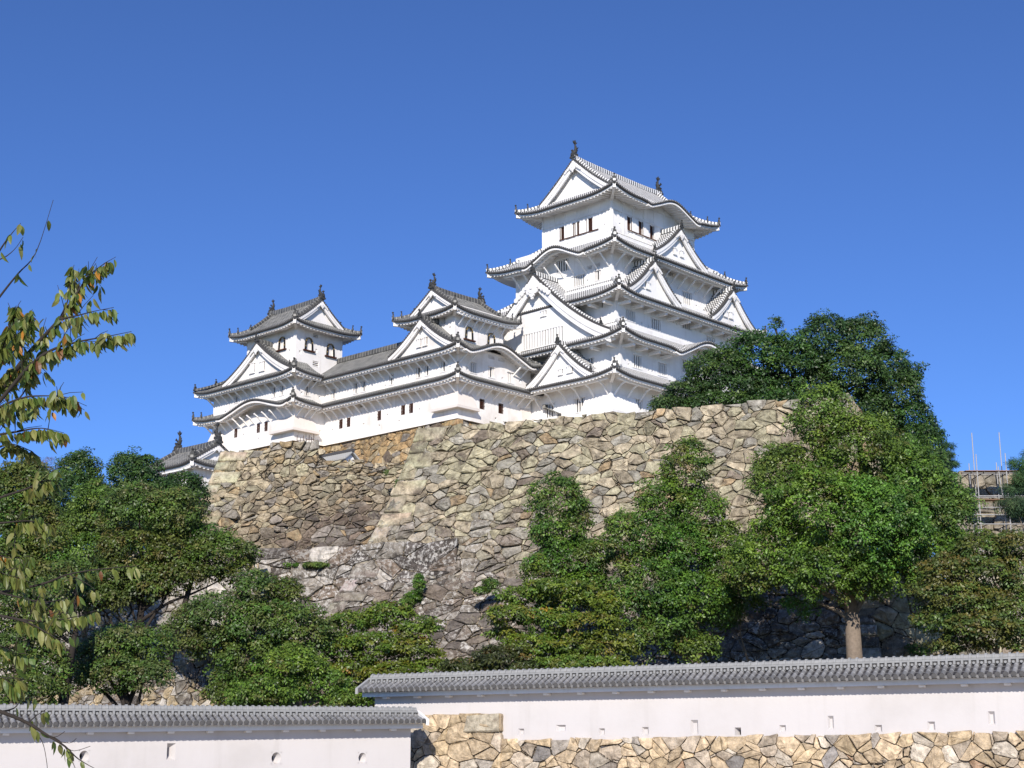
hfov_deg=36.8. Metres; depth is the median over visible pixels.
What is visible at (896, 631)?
stone wall
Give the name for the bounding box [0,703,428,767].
plastered wall
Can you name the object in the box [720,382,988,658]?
broadleaf tree
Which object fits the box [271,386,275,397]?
window
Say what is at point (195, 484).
broadleaf tree
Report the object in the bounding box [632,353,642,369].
window
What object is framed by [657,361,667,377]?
window
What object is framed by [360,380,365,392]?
window
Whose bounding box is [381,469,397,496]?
ledge plant
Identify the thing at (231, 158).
sky
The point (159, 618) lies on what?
stone wall
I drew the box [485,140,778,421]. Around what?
keep
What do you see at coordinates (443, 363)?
window
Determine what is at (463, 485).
stone wall
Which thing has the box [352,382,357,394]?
window
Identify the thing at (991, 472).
scaffold
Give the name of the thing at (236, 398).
window
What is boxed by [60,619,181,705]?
broadleaf tree
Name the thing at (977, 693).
plastered wall
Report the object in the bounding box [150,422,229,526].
turret
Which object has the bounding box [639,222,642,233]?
window
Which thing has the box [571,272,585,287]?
window
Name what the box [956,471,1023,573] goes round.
stone wall
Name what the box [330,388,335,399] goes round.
window
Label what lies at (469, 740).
stone wall
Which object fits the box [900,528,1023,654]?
maple tree
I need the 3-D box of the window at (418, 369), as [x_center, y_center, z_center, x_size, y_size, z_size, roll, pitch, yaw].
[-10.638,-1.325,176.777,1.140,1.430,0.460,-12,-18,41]
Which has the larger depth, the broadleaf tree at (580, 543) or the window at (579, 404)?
the window at (579, 404)
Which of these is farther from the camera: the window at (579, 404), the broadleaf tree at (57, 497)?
the window at (579, 404)
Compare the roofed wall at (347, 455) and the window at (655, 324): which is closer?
the roofed wall at (347, 455)
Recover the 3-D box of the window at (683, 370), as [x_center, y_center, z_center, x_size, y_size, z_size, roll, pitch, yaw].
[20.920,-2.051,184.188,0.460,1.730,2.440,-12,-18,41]
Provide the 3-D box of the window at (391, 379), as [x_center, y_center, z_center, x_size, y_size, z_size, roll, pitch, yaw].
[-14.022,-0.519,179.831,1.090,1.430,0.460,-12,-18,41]
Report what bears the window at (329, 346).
in the keep at (268, 391)
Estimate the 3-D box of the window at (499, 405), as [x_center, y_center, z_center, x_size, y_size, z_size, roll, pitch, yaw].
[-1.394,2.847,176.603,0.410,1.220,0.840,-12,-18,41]
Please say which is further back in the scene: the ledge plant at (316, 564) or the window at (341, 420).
the window at (341, 420)
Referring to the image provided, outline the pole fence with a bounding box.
[297,435,313,441]
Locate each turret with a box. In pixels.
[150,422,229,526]
[314,342,402,445]
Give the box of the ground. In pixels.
[0,696,1020,743]
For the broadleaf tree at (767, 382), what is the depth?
123.82 m
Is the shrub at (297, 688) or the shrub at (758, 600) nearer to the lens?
the shrub at (297, 688)
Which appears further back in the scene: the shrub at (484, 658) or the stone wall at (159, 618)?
the stone wall at (159, 618)
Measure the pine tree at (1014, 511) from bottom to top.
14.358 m
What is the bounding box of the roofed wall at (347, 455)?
[322,448,358,461]
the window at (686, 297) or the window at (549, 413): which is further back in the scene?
the window at (686, 297)
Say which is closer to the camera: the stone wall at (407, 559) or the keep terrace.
the stone wall at (407, 559)
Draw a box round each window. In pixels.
[233,395,238,403]
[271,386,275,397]
[276,337,286,351]
[279,384,284,395]
[303,337,315,352]
[304,384,310,396]
[325,344,336,358]
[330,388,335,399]
[339,419,342,428]
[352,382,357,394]
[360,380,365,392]
[388,373,394,385]
[401,405,404,414]
[409,403,412,412]
[415,365,421,378]
[423,363,430,376]
[440,359,446,372]
[463,326,475,341]
[470,361,477,373]
[486,333,494,344]
[488,365,494,378]
[498,404,503,413]
[507,371,513,383]
[544,402,554,419]
[555,257,568,273]
[560,227,563,239]
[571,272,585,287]
[573,221,578,235]
[573,396,584,413]
[586,217,591,231]
[586,356,594,365]
[594,269,600,281]
[625,307,635,322]
[627,216,631,229]
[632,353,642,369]
[633,397,643,411]
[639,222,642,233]
[650,225,653,238]
[650,316,661,331]
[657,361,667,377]
[681,358,690,372]
[682,289,692,305]
[682,319,691,331]
[705,334,715,341]
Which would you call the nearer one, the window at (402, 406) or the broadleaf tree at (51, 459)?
the broadleaf tree at (51, 459)
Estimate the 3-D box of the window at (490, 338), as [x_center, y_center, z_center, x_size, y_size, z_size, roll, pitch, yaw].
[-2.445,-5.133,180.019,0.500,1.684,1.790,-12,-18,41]
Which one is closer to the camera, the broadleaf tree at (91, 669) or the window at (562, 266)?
the broadleaf tree at (91, 669)
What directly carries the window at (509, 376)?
in the keep at (452, 356)
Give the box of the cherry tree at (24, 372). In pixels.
[0,201,140,767]
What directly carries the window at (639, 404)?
in the keep at (626, 300)
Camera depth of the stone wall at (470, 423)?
171.83 m
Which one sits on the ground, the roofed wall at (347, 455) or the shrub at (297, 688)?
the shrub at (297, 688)
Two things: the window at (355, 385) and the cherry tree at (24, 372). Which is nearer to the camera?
the cherry tree at (24, 372)
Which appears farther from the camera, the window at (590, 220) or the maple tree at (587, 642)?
the window at (590, 220)
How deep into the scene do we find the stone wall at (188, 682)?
92.77 m
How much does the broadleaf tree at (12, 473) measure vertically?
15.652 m
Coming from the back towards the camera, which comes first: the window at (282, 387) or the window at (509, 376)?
the window at (282, 387)
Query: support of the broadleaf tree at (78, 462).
on the stone wall at (159, 618)
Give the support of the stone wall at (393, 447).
on the keep terrace
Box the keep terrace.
[250,418,480,449]
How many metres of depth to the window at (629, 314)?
179.36 m
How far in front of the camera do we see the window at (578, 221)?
188.78 m
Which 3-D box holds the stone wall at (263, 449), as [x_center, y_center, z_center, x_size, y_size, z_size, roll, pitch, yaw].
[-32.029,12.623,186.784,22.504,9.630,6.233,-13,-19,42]
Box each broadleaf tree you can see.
[0,457,77,704]
[0,474,70,681]
[0,550,101,704]
[39,476,131,658]
[41,457,59,470]
[51,446,116,544]
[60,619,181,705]
[63,479,264,674]
[83,445,191,557]
[152,567,352,706]
[164,468,213,547]
[516,470,621,646]
[601,435,763,663]
[646,308,949,460]
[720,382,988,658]
[859,443,969,575]
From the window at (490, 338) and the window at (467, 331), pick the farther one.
the window at (490, 338)
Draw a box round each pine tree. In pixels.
[918,434,961,545]
[993,449,1023,527]
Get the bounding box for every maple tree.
[308,600,446,706]
[480,575,646,668]
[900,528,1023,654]
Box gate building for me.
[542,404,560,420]
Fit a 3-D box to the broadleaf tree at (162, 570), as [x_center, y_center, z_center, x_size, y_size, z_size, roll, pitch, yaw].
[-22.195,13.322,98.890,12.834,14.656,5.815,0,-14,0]
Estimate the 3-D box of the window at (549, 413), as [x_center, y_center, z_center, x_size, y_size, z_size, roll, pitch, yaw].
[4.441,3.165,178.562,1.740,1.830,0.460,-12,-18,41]
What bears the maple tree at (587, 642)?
on the ground
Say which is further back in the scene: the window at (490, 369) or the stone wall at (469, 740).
the window at (490, 369)
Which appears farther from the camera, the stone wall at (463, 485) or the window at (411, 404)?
the window at (411, 404)
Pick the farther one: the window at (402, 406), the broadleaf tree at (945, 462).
the window at (402, 406)
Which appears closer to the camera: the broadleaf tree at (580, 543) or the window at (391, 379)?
the broadleaf tree at (580, 543)
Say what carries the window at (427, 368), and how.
in the keep at (452, 356)
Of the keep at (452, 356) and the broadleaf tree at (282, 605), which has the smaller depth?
the broadleaf tree at (282, 605)
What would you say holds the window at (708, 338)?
in the keep at (626, 300)
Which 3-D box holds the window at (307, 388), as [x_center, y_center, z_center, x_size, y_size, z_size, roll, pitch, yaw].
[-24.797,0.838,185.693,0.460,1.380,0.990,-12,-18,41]
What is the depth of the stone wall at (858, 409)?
111.43 m
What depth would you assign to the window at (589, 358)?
177.84 m
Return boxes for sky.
[0,0,1023,578]
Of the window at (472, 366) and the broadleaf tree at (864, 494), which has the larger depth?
the window at (472, 366)
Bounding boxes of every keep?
[191,284,361,451]
[383,273,544,432]
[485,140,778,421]
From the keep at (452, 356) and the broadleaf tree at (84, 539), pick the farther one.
the keep at (452, 356)
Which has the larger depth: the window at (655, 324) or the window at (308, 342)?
the window at (308, 342)
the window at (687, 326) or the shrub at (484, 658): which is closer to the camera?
the shrub at (484, 658)
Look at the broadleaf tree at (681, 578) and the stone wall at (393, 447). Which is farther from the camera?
the stone wall at (393, 447)
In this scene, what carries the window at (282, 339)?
in the keep at (268, 391)
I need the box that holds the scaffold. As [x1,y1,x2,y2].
[961,432,1023,552]
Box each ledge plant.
[282,561,330,568]
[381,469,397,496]
[399,573,426,605]
[472,577,501,638]
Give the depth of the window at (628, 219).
187.60 m
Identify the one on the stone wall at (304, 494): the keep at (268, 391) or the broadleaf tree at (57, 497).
the keep at (268, 391)
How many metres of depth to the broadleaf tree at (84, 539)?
103.33 m
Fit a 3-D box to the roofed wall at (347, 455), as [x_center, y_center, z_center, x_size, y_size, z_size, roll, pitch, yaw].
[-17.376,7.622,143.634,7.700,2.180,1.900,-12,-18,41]
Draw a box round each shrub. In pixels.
[221,639,359,706]
[431,642,548,672]
[699,585,933,661]
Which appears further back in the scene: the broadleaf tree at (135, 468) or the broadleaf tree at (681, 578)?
the broadleaf tree at (135, 468)
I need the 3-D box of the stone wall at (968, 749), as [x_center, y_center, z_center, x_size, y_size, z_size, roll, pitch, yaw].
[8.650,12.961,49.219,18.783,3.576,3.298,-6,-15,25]
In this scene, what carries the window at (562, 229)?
in the keep at (626, 300)
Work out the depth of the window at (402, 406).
177.36 m
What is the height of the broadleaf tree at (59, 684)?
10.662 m
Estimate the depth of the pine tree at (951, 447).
127.81 m
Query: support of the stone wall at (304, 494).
on the courtyard ground
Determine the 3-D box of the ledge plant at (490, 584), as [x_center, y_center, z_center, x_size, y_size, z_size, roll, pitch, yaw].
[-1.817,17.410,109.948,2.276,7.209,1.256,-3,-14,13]
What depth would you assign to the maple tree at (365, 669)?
91.06 m
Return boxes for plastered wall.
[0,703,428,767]
[355,652,1023,740]
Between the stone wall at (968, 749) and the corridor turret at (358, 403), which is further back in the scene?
the corridor turret at (358, 403)
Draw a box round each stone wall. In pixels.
[0,549,263,696]
[22,649,278,705]
[189,440,404,549]
[254,441,294,450]
[254,538,457,649]
[281,393,881,695]
[322,418,474,464]
[410,713,503,767]
[463,420,479,426]
[501,730,1023,767]
[846,393,925,564]
[857,574,1023,657]
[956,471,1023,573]
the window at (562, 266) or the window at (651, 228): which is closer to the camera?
the window at (562, 266)
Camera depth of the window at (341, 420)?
184.65 m
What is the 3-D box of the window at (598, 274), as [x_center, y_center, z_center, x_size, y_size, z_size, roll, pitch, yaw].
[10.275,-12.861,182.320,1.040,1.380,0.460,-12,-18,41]
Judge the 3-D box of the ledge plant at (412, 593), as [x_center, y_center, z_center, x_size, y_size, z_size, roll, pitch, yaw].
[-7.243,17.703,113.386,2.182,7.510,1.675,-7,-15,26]
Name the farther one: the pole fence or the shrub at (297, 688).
the pole fence
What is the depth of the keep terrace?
179.11 m

